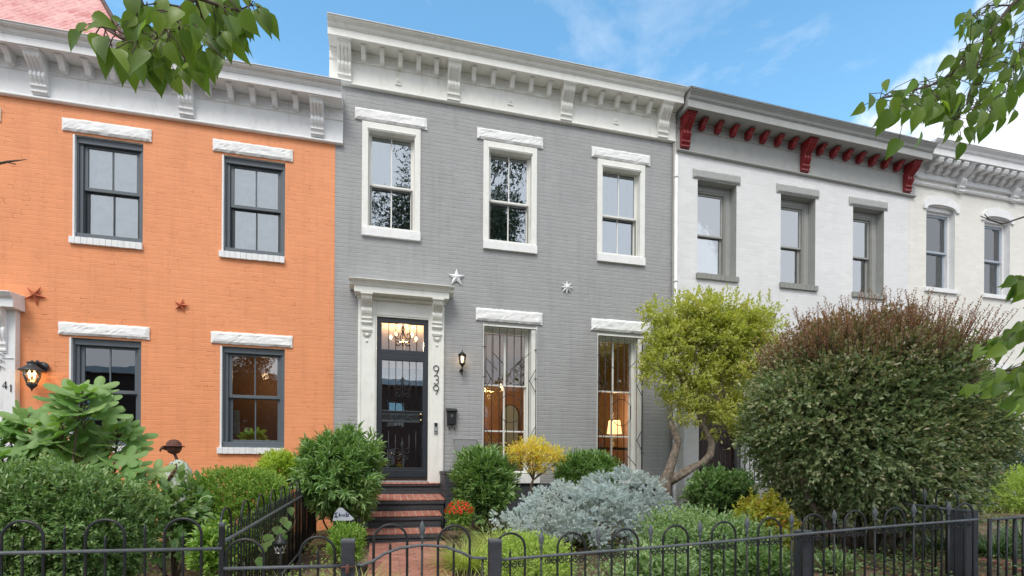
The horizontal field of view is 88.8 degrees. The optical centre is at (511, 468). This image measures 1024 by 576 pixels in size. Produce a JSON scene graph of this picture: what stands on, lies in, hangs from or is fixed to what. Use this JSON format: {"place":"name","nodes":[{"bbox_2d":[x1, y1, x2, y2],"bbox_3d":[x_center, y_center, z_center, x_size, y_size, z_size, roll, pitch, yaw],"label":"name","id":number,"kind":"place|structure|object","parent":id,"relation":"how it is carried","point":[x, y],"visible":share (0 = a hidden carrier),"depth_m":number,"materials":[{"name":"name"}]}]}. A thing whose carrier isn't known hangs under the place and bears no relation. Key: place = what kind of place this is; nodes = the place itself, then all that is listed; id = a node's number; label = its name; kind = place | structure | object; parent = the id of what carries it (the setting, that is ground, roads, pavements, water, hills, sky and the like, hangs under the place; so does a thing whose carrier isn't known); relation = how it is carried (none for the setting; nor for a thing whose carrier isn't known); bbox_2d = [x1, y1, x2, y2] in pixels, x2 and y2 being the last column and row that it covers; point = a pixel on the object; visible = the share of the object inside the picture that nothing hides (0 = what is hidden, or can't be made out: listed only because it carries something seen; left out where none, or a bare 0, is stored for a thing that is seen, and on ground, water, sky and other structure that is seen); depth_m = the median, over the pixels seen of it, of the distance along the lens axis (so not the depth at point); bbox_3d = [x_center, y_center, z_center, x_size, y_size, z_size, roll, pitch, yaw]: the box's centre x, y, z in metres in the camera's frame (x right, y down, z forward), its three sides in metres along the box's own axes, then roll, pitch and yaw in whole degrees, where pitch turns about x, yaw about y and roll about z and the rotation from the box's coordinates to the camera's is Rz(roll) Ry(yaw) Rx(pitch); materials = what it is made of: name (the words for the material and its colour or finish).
{"place":"outdoors","nodes":[
{"label":"outdoors","id":0,"kind":"place"},
{"bbox_2d":[0,159,26,164],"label":"bare twig","id":1,"kind":"object","parent":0,"point":[5,162],"visible":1,"depth_m":1.99,"materials":[{"name":"wood"}]},
{"bbox_2d":[68,0,279,97],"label":"tree branch","id":2,"kind":"object","parent":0,"point":[143,50],"visible":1,"depth_m":1.63,"materials":[{"name":"green plant"}]},
{"bbox_2d":[367,541,451,575],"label":"brick path","id":3,"kind":"structure","parent":0,"point":[398,559],"depth_m":6.06,"materials":[{"name":"red brick"}]},
{"bbox_2d":[105,0,1023,154],"label":"sky","id":4,"kind":"structure","parent":0,"point":[825,58],"materials":[{"name":"blue"}]},
{"bbox_2d":[118,496,1023,575],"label":"garden soil","id":5,"kind":"structure","parent":0,"point":[306,559],"depth_m":6.14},
{"bbox_2d":[0,376,175,485],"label":"fig tree","id":6,"kind":"object","parent":5,"relation":"on","point":[90,442],"visible":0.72,"depth_m":4.97,"materials":[{"name":"green plant"}]},
{"bbox_2d":[0,453,180,575],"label":"clipped hedge","id":7,"kind":"object","parent":5,"relation":"on","point":[45,497],"visible":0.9,"depth_m":3.78,"materials":[{"name":"green plant"}]},
{"bbox_2d":[0,517,221,575],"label":"iron fence","id":8,"kind":"object","parent":5,"relation":"on","point":[105,551],"visible":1,"depth_m":3.01,"materials":[{"name":"black metal"}]},
{"bbox_2d":[0,18,342,539],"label":"row house","id":9,"kind":"structure","parent":5,"relation":"on","point":[129,217],"depth_m":7.98,"materials":[{"name":"orange brick"}]},
{"bbox_2d":[17,360,48,390],"bbox_3d":[-6.805,-1.315,7.409,0.310,0.458,0.310,0,0,-14],"label":"wall lantern","id":10,"kind":"object","parent":9,"relation":"attached to","point":[33,368],"depth_m":7.40,"materials":[{"name":"metal"}]},
{"bbox_2d":[25,287,45,304],"bbox_3d":[-6.861,-2.482,7.514,0.292,0.290,0.054,0,0,-14],"label":"wall star","id":11,"kind":"object","parent":9,"relation":"attached to","point":[35,295],"depth_m":7.52,"materials":[{"name":"orange metal"}]},
{"bbox_2d":[58,321,149,452],"bbox_3d":[-6.066,-1.186,7.846,1.173,1.901,0.270,0,0,-14],"label":"window","id":12,"kind":"structure","parent":9,"relation":"in","point":[120,361],"depth_m":7.85,"materials":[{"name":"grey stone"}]},
{"bbox_2d":[62,117,151,250],"bbox_3d":[-6.028,-4.200,7.852,1.153,1.830,0.269,0,0,-14],"label":"window","id":13,"kind":"structure","parent":9,"relation":"in","point":[107,196],"depth_m":7.89,"materials":[{"name":"grey glass"}]},
{"bbox_2d":[175,300,188,311],"bbox_3d":[-5.040,-2.489,7.969,0.212,0.218,0.054,0,0,-14],"label":"wall star","id":14,"kind":"object","parent":9,"relation":"attached to","point":[181,305],"depth_m":7.97,"materials":[{"name":"orange metal"}]},
{"bbox_2d":[233,410,239,433],"bbox_3d":[-4.527,-0.753,8.551,0.140,0.390,0.070,0,0,-14],"label":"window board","id":15,"kind":"object","parent":9,"relation":"in","point":[236,421],"depth_m":8.52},
{"bbox_2d":[244,427,251,434],"bbox_3d":[-4.308,-0.619,8.529,0.116,0.130,0.116,0,0,-14],"label":"candle jar","id":16,"kind":"object","parent":9,"relation":"on","point":[247,430],"visible":1,"depth_m":8.48,"materials":[{"name":"green glass"}]},
{"bbox_2d":[211,331,292,453],"bbox_3d":[-4.119,-1.175,8.333,1.185,1.904,0.269,0,0,-14],"label":"window","id":17,"kind":"structure","parent":9,"relation":"in","point":[228,445],"depth_m":8.27,"materials":[{"name":"grey wood"}]},
{"bbox_2d":[213,138,292,263],"bbox_3d":[-4.101,-4.190,8.334,1.162,1.834,0.268,0,0,-14],"label":"window","id":18,"kind":"structure","parent":9,"relation":"in","point":[253,192],"depth_m":8.39,"materials":[{"name":"grey glass"}]},
{"bbox_2d":[132,463,219,575],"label":"broadleaf plant","id":19,"kind":"object","parent":5,"relation":"on","point":[198,510],"visible":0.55,"depth_m":5.16,"materials":[{"name":"green plant"}]},
{"bbox_2d":[159,439,192,559],"bbox_3d":[-4.206,0.381,6.571,0.335,1.490,0.357,0,0,36],"label":"garden sculpture","id":20,"kind":"object","parent":5,"relation":"on","point":[174,447],"visible":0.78,"depth_m":6.49,"materials":[{"name":"metal"}]},
{"bbox_2d":[181,513,242,575],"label":"perennial clump","id":21,"kind":"object","parent":5,"relation":"on","point":[210,558],"visible":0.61,"depth_m":3.62,"materials":[{"name":"green plant"}]},
{"bbox_2d":[218,522,225,575],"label":"fence post","id":22,"kind":"object","parent":5,"relation":"on","point":[221,525],"visible":1,"depth_m":3.15,"materials":[{"name":"black metal"}]},
{"bbox_2d":[136,527,341,575],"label":"ground cover","id":23,"kind":"object","parent":5,"relation":"on","point":[267,556],"visible":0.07,"depth_m":5.74,"materials":[{"name":"green plant"}]},
{"bbox_2d":[190,463,298,566],"bbox_3d":[-3.014,0.545,5.852,1.121,1.204,1.251,0,0,-14],"label":"box shrub","id":24,"kind":"object","parent":5,"relation":"on","point":[242,481],"visible":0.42,"depth_m":5.53,"materials":[{"name":"green plant"}]},
{"bbox_2d":[217,480,316,575],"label":"iron fence","id":25,"kind":"object","parent":5,"relation":"on","point":[304,528],"visible":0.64,"depth_m":4.84,"materials":[{"name":"black metal"}]},
{"bbox_2d":[255,507,295,565],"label":"climbing weed","id":26,"kind":"object","parent":25,"relation":"attached to","point":[268,539],"visible":0.88,"depth_m":4.71,"materials":[{"name":"green plant"}]},
{"bbox_2d":[255,447,296,493],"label":"chartreuse shrub","id":27,"kind":"object","parent":5,"relation":"on","point":[280,461],"visible":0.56,"depth_m":7.07,"materials":[{"name":"green plant"}]},
{"bbox_2d":[272,533,287,553],"bbox_3d":[-1.814,0.855,4.083,0.120,0.690,0.104,0,0,-14],"label":"garden lantern","id":28,"kind":"object","parent":5,"relation":"on","point":[280,540],"visible":0.84,"depth_m":4.06,"materials":[{"name":"black metal"}]},
{"bbox_2d":[223,535,340,575],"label":"iron fence","id":29,"kind":"object","parent":5,"relation":"on","point":[280,567],"visible":0.99,"depth_m":3.24,"materials":[{"name":"black metal"}]},
{"bbox_2d":[286,420,389,533],"bbox_3d":[-2.348,0.201,7.072,1.402,1.749,1.639,0,0,-14],"label":"laurel shrub","id":30,"kind":"object","parent":5,"relation":"on","point":[333,472],"visible":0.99,"depth_m":6.71,"materials":[{"name":"green plant"}]},
{"bbox_2d":[333,508,353,520],"bbox_3d":[-1.970,0.784,6.107,0.240,0.646,0.030,0,0,-14],"label":"yard sign","id":31,"kind":"object","parent":5,"relation":"on","point":[341,514],"visible":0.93,"depth_m":6.10,"materials":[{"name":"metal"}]},
{"bbox_2d":[323,520,368,569],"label":"shrub","id":32,"kind":"object","parent":5,"relation":"on","point":[345,531],"visible":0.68,"depth_m":5.44,"materials":[{"name":"green plant"}]},
{"bbox_2d":[341,538,355,575],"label":"fence post","id":33,"kind":"object","parent":5,"relation":"on","point":[348,551],"visible":1,"depth_m":3.31,"materials":[{"name":"black metal"}]},
{"bbox_2d":[340,564,353,574],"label":"gate latch","id":34,"kind":"object","parent":33,"relation":"attached to","point":[347,567],"visible":1,"depth_m":3.28,"materials":[{"name":"metal"}]},
{"bbox_2d":[356,521,486,575],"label":"garden gate","id":35,"kind":"structure","parent":33,"relation":"attached to","point":[421,545],"depth_m":3.45,"materials":[{"name":"metal"}]},
{"bbox_2d":[315,561,408,575],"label":"grass clump","id":36,"kind":"object","parent":5,"relation":"on","point":[366,571],"visible":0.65,"depth_m":4.76,"materials":[{"name":"plant"}]},
{"bbox_2d":[444,498,474,531],"bbox_3d":[-0.737,0.648,7.296,0.468,0.489,0.490,0,0,-14],"label":"chrysanthemum","id":37,"kind":"object","parent":5,"relation":"on","point":[455,509],"visible":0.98,"depth_m":7.22,"materials":[{"name":"green plant"}]},
{"bbox_2d":[412,533,508,575],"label":"grass clump","id":38,"kind":"object","parent":5,"relation":"on","point":[461,564],"visible":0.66,"depth_m":5.65,"materials":[{"name":"green plant"}]},
{"bbox_2d":[446,443,523,533],"bbox_3d":[-0.439,0.302,7.951,1.194,1.400,1.202,0,0,-14],"label":"laurel shrub","id":39,"kind":"object","parent":5,"relation":"on","point":[484,478],"visible":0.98,"depth_m":7.65,"materials":[{"name":"green plant"}]},
{"bbox_2d":[448,523,522,560],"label":"grass clump","id":40,"kind":"object","parent":5,"relation":"on","point":[479,539],"visible":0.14,"depth_m":6.62,"materials":[{"name":"green plant"}]},
{"bbox_2d":[488,538,501,575],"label":"fence post","id":41,"kind":"object","parent":5,"relation":"on","point":[494,556],"visible":0.94,"depth_m":3.54,"materials":[{"name":"black metal"}]},
{"bbox_2d":[327,12,687,545],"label":"row house","id":42,"kind":"structure","parent":5,"relation":"on","point":[517,189],"depth_m":9.14,"materials":[{"name":"grey brick"}]},
{"bbox_2d":[355,107,426,241],"bbox_3d":[-2.045,-4.899,8.845,1.182,2.104,0.271,0,0,-14],"label":"window","id":43,"kind":"structure","parent":42,"relation":"in","point":[391,166],"depth_m":8.85,"materials":[{"name":"beige paint"}]},
{"bbox_2d":[382,367,420,467],"bbox_3d":[-1.942,-0.762,8.981,0.746,1.900,0.070,0,0,-14],"label":"inner door","id":44,"kind":"structure","parent":42,"relation":"in","point":[385,371],"depth_m":9.00,"materials":[{"name":"wood"}]},
{"bbox_2d":[376,354,427,478],"bbox_3d":[-1.846,-0.859,8.806,0.846,2.095,0.105,0,0,-14],"label":"storm door","id":45,"kind":"structure","parent":42,"relation":"in","point":[388,415],"depth_m":8.82,"materials":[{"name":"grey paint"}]},
{"bbox_2d":[390,325,417,343],"bbox_3d":[-2.135,-2.683,10.310,0.546,0.456,0.522,0,0,-14],"label":"chandelier","id":46,"kind":"object","parent":42,"relation":"hanging from","point":[403,338],"visible":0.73,"depth_m":10.28,"materials":[{"name":"gold metal"}]},
{"bbox_2d":[446,408,457,429],"bbox_3d":[-1.034,-0.846,8.955,0.190,0.378,0.121,0,0,-14],"label":"mailbox","id":47,"kind":"object","parent":42,"relation":"attached to","point":[451,416],"visible":1,"depth_m":8.93,"materials":[{"name":"black metal"}]},
{"bbox_2d":[449,269,464,284],"bbox_3d":[-0.951,-3.307,8.992,0.295,0.280,0.049,0,0,-14],"label":"wall star","id":48,"kind":"object","parent":42,"relation":"attached to","point":[456,276],"depth_m":8.99,"materials":[{"name":"white paint"}]},
{"bbox_2d":[458,350,465,374],"bbox_3d":[-0.855,-1.804,8.944,0.150,0.445,0.165,0,0,-14],"label":"wall lantern","id":49,"kind":"object","parent":42,"relation":"attached to","point":[463,359],"depth_m":8.92,"materials":[{"name":"black metal"}]},
{"bbox_2d":[485,373,502,393],"bbox_3d":[-0.568,-1.993,12.262,0.813,0.456,0.776,0,0,-14],"label":"chandelier","id":50,"kind":"object","parent":42,"relation":"hanging from","point":[487,390],"visible":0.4,"depth_m":12.22,"materials":[{"name":"gold metal"}]},
{"bbox_2d":[476,307,542,482],"bbox_3d":[-0.081,-1.268,9.373,1.216,3.065,0.370,0,0,-14],"label":"window","id":51,"kind":"structure","parent":42,"relation":"in","point":[482,314],"depth_m":9.34,"materials":[{"name":"beige paint"}]},
{"bbox_2d":[501,405,518,441],"bbox_3d":[-0.052,-1.085,13.738,0.480,1.180,0.036,0,0,-14],"label":"wall mirror","id":52,"kind":"object","parent":42,"relation":"attached to","point":[511,409],"depth_m":13.72,"materials":[{"name":"brown glass"}]},
{"bbox_2d":[477,127,542,254],"bbox_3d":[-0.055,-4.889,9.343,1.203,2.107,0.270,0,0,-14],"label":"window","id":53,"kind":"structure","parent":42,"relation":"in","point":[509,170],"depth_m":9.35,"materials":[{"name":"beige paint"}]},
{"bbox_2d":[562,282,571,292],"bbox_3d":[1.003,-3.287,9.483,0.250,0.250,0.044,0,0,-14],"label":"wall star","id":54,"kind":"object","parent":42,"relation":"attached to","point":[566,287],"depth_m":9.48,"materials":[{"name":"white paint"}]},
{"bbox_2d":[591,146,649,265],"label":"window","id":55,"kind":"structure","parent":42,"relation":"in","point":[620,185],"depth_m":9.87,"materials":[{"name":"beige paint"}]},
{"bbox_2d":[591,318,650,482],"bbox_3d":[2.001,-1.247,9.894,1.206,3.048,0.370,0,0,-14],"label":"window","id":56,"kind":"structure","parent":42,"relation":"in","point":[622,326],"depth_m":9.89,"materials":[{"name":"beige paint"}]},
{"bbox_2d":[478,528,576,575],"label":"shrub","id":57,"kind":"object","parent":5,"relation":"on","point":[533,567],"visible":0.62,"depth_m":4.66,"materials":[{"name":"green plant"}]},
{"bbox_2d":[502,434,570,522],"bbox_3d":[0.370,0.227,8.001,1.087,1.503,0.761,0,0,-14],"label":"shrub","id":58,"kind":"object","parent":5,"relation":"on","point":[533,450],"visible":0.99,"depth_m":7.92,"materials":[{"name":"yellow plant"}]},
{"bbox_2d":[488,463,675,549],"bbox_3d":[0.946,0.492,6.858,2.516,1.140,1.527,0,0,-14],"label":"shrub","id":59,"kind":"object","parent":5,"relation":"on","point":[584,492],"visible":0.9,"depth_m":6.54,"materials":[{"name":"plant"}]},
{"bbox_2d":[549,447,622,515],"bbox_3d":[1.326,0.271,8.936,1.359,1.298,1.182,0,0,-14],"label":"laurel shrub","id":60,"kind":"object","parent":5,"relation":"on","point":[577,466],"visible":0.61,"depth_m":8.71,"materials":[{"name":"green plant"}]},
{"bbox_2d":[592,539,705,575],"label":"rose bush","id":61,"kind":"object","parent":5,"relation":"on","point":[656,564],"visible":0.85,"depth_m":4.42,"materials":[{"name":"green plant"}]},
{"bbox_2d":[627,500,793,573],"bbox_3d":[2.043,0.760,5.568,1.977,0.843,1.342,0,0,-14],"label":"rose bush","id":62,"kind":"object","parent":5,"relation":"on","point":[689,520],"visible":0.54,"depth_m":5.39,"materials":[{"name":"green plant"}]},
{"bbox_2d":[631,283,793,517],"bbox_3d":[3.411,-1.094,8.829,2.820,4.116,1.271,0,0,-14],"label":"tree","id":63,"kind":"object","parent":5,"relation":"on","point":[718,335],"visible":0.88,"depth_m":8.61,"materials":[{"name":"green plant"}]},
{"bbox_2d":[677,461,759,519],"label":"green shrub","id":64,"kind":"object","parent":5,"relation":"on","point":[711,488],"visible":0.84,"depth_m":7.57,"materials":[{"name":"green plant"}]},
{"bbox_2d":[450,509,1022,575],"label":"ground cover","id":65,"kind":"object","parent":5,"relation":"on","point":[826,543],"visible":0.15,"depth_m":5.72,"materials":[{"name":"green plant"}]},
{"bbox_2d":[498,501,978,575],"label":"iron fence","id":66,"kind":"object","parent":5,"relation":"on","point":[948,507],"visible":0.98,"depth_m":4.16,"materials":[{"name":"black metal"}]},
{"bbox_2d":[702,538,793,575],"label":"perennial clump","id":67,"kind":"object","parent":5,"relation":"on","point":[752,561],"visible":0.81,"depth_m":4.67,"materials":[{"name":"green plant"}]},
{"bbox_2d":[731,487,801,559],"bbox_3d":[2.881,0.673,5.879,0.872,0.923,0.816,0,0,11],"label":"shrub","id":68,"kind":"object","parent":5,"relation":"on","point":[764,507],"visible":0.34,"depth_m":5.75,"materials":[{"name":"yellow plant"}]},
{"bbox_2d":[793,529,811,575],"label":"fence post","id":69,"kind":"object","parent":5,"relation":"on","point":[807,557],"visible":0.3,"depth_m":4.27,"materials":[{"name":"black metal"}]},
{"bbox_2d":[672,86,938,521],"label":"row house","id":70,"kind":"structure","parent":5,"relation":"on","point":[802,211],"depth_m":10.58,"materials":[{"name":"white brick"}]},
{"bbox_2d":[693,168,740,282],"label":"window","id":71,"kind":"structure","parent":70,"relation":"in","point":[713,215],"depth_m":10.52,"materials":[{"name":"grey paint"}]},
{"bbox_2d":[699,351,735,473],"bbox_3d":[4.056,-1.125,10.480,0.940,2.800,0.149,0,0,-14],"label":"front door","id":72,"kind":"structure","parent":70,"relation":"in","point":[703,444],"depth_m":10.52,"materials":[{"name":"wood"}]},
{"bbox_2d":[776,183,819,291],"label":"window","id":73,"kind":"structure","parent":70,"relation":"in","point":[794,215],"depth_m":10.99,"materials":[{"name":"grey glass"}]},
{"bbox_2d":[849,196,887,299],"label":"window","id":74,"kind":"structure","parent":70,"relation":"in","point":[864,225],"depth_m":11.43,"materials":[{"name":"grey paint"}]},
{"bbox_2d":[814,544,868,574],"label":"perennial clump","id":75,"kind":"object","parent":5,"relation":"on","point":[838,559],"visible":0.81,"depth_m":5.19,"materials":[{"name":"green plant"}]},
{"bbox_2d":[778,484,958,575],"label":"iron fence","id":76,"kind":"object","parent":5,"relation":"on","point":[924,493],"visible":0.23,"depth_m":5.25,"materials":[{"name":"black metal"}]},
{"bbox_2d":[723,285,1023,552],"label":"shrub","id":77,"kind":"object","parent":5,"relation":"on","point":[849,413],"visible":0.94,"depth_m":5.57,"materials":[{"name":"green plant"}]},
{"bbox_2d":[838,525,1020,570],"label":"stepping path","id":78,"kind":"structure","parent":5,"relation":"on","point":[984,559],"depth_m":5.58,"materials":[{"name":"grey stone"}]},
{"bbox_2d":[915,533,944,550],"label":"liriope clump","id":79,"kind":"object","parent":5,"relation":"on","point":[938,544],"visible":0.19,"depth_m":6.21,"materials":[{"name":"green plant"}]},
{"bbox_2d":[949,509,978,575],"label":"fence post","id":80,"kind":"object","parent":5,"relation":"on","point":[968,548],"visible":0.76,"depth_m":4.73,"materials":[{"name":"black metal"}]},
{"bbox_2d":[909,137,1023,495],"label":"row house","id":81,"kind":"structure","parent":5,"relation":"on","point":[958,245],"depth_m":11.85,"materials":[{"name":"white brick"}]},
{"bbox_2d":[923,196,959,294],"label":"window","id":82,"kind":"structure","parent":81,"relation":"in","point":[937,219],"depth_m":11.85,"materials":[{"name":"white paint"}]},
{"bbox_2d":[981,208,1014,300],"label":"window","id":83,"kind":"structure","parent":81,"relation":"in","point":[993,232],"depth_m":12.27,"materials":[{"name":"white paint"}]},
{"bbox_2d":[991,362,1009,372],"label":"window","id":84,"kind":"structure","parent":81,"relation":"in","point":[1005,366],"depth_m":12.05,"materials":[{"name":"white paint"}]},
{"bbox_2d":[976,462,1023,513],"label":"feathery shrub","id":85,"kind":"object","parent":5,"relation":"on","point":[1017,485],"visible":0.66,"depth_m":9.11,"materials":[{"name":"green plant"}]},
{"bbox_2d":[978,528,1021,561],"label":"liriope clump","id":86,"kind":"object","parent":5,"relation":"on","point":[982,549],"visible":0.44,"depth_m":5.81,"materials":[{"name":"green plant"}]},
{"bbox_2d":[980,517,1021,548],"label":"liriope clump","id":87,"kind":"object","parent":5,"relation":"on","point":[1019,533],"visible":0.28,"depth_m":6.41,"materials":[{"name":"green plant"}]},
{"bbox_2d":[987,515,1023,575],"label":"picket fence","id":88,"kind":"object","parent":5,"relation":"on","point":[1014,543],"visible":1,"depth_m":4.82,"materials":[{"name":"black metal"}]},
{"bbox_2d":[597,447,627,450],"bbox_3d":[2.182,-0.072,11.162,1.000,0.730,0.400,0,0,-14],"label":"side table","id":89,"kind":"object","parent":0,"point":[608,448],"visible":0.04,"depth_m":10.97,"materials":[{"name":"brown wood"}]},
{"bbox_2d":[607,420,621,446],"bbox_3d":[2.186,-0.727,11.162,0.320,0.580,0.320,0,0,-14],"label":"table lamp","id":90,"kind":"object","parent":89,"relation":"on","point":[614,432],"visible":0.69,"depth_m":11.07,"materials":[{"name":"beige fabric"}]},
{"bbox_2d":[851,0,1023,162],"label":"tree branch","id":91,"kind":"object","parent":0,"point":[927,108],"visible":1,"depth_m":2.88,"materials":[{"name":"green plant"}]},
{"bbox_2d":[958,275,1023,417],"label":"tree branch","id":92,"kind":"object","parent":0,"point":[998,381],"visible":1,"depth_m":2.77,"materials":[{"name":"green plant"}]},
{"bbox_2d":[980,214,1023,224],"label":"bare twig","id":93,"kind":"object","parent":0,"point":[987,218],"visible":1,"depth_m":3.22,"materials":[{"name":"brown wood"}]},
{"bbox_2d":[1002,428,1023,496],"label":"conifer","id":94,"kind":"object","parent":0,"point":[1018,462],"visible":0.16,"depth_m":11.05,"materials":[{"name":"green plant"}]},
{"label":"ground","id":95,"kind":"structure","parent":0,"visible":0},
{"bbox_2d":[0,0,124,39],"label":"red roofed building","id":96,"kind":"structure","parent":95,"relation":"on","point":[68,15],"depth_m":11.09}
]}

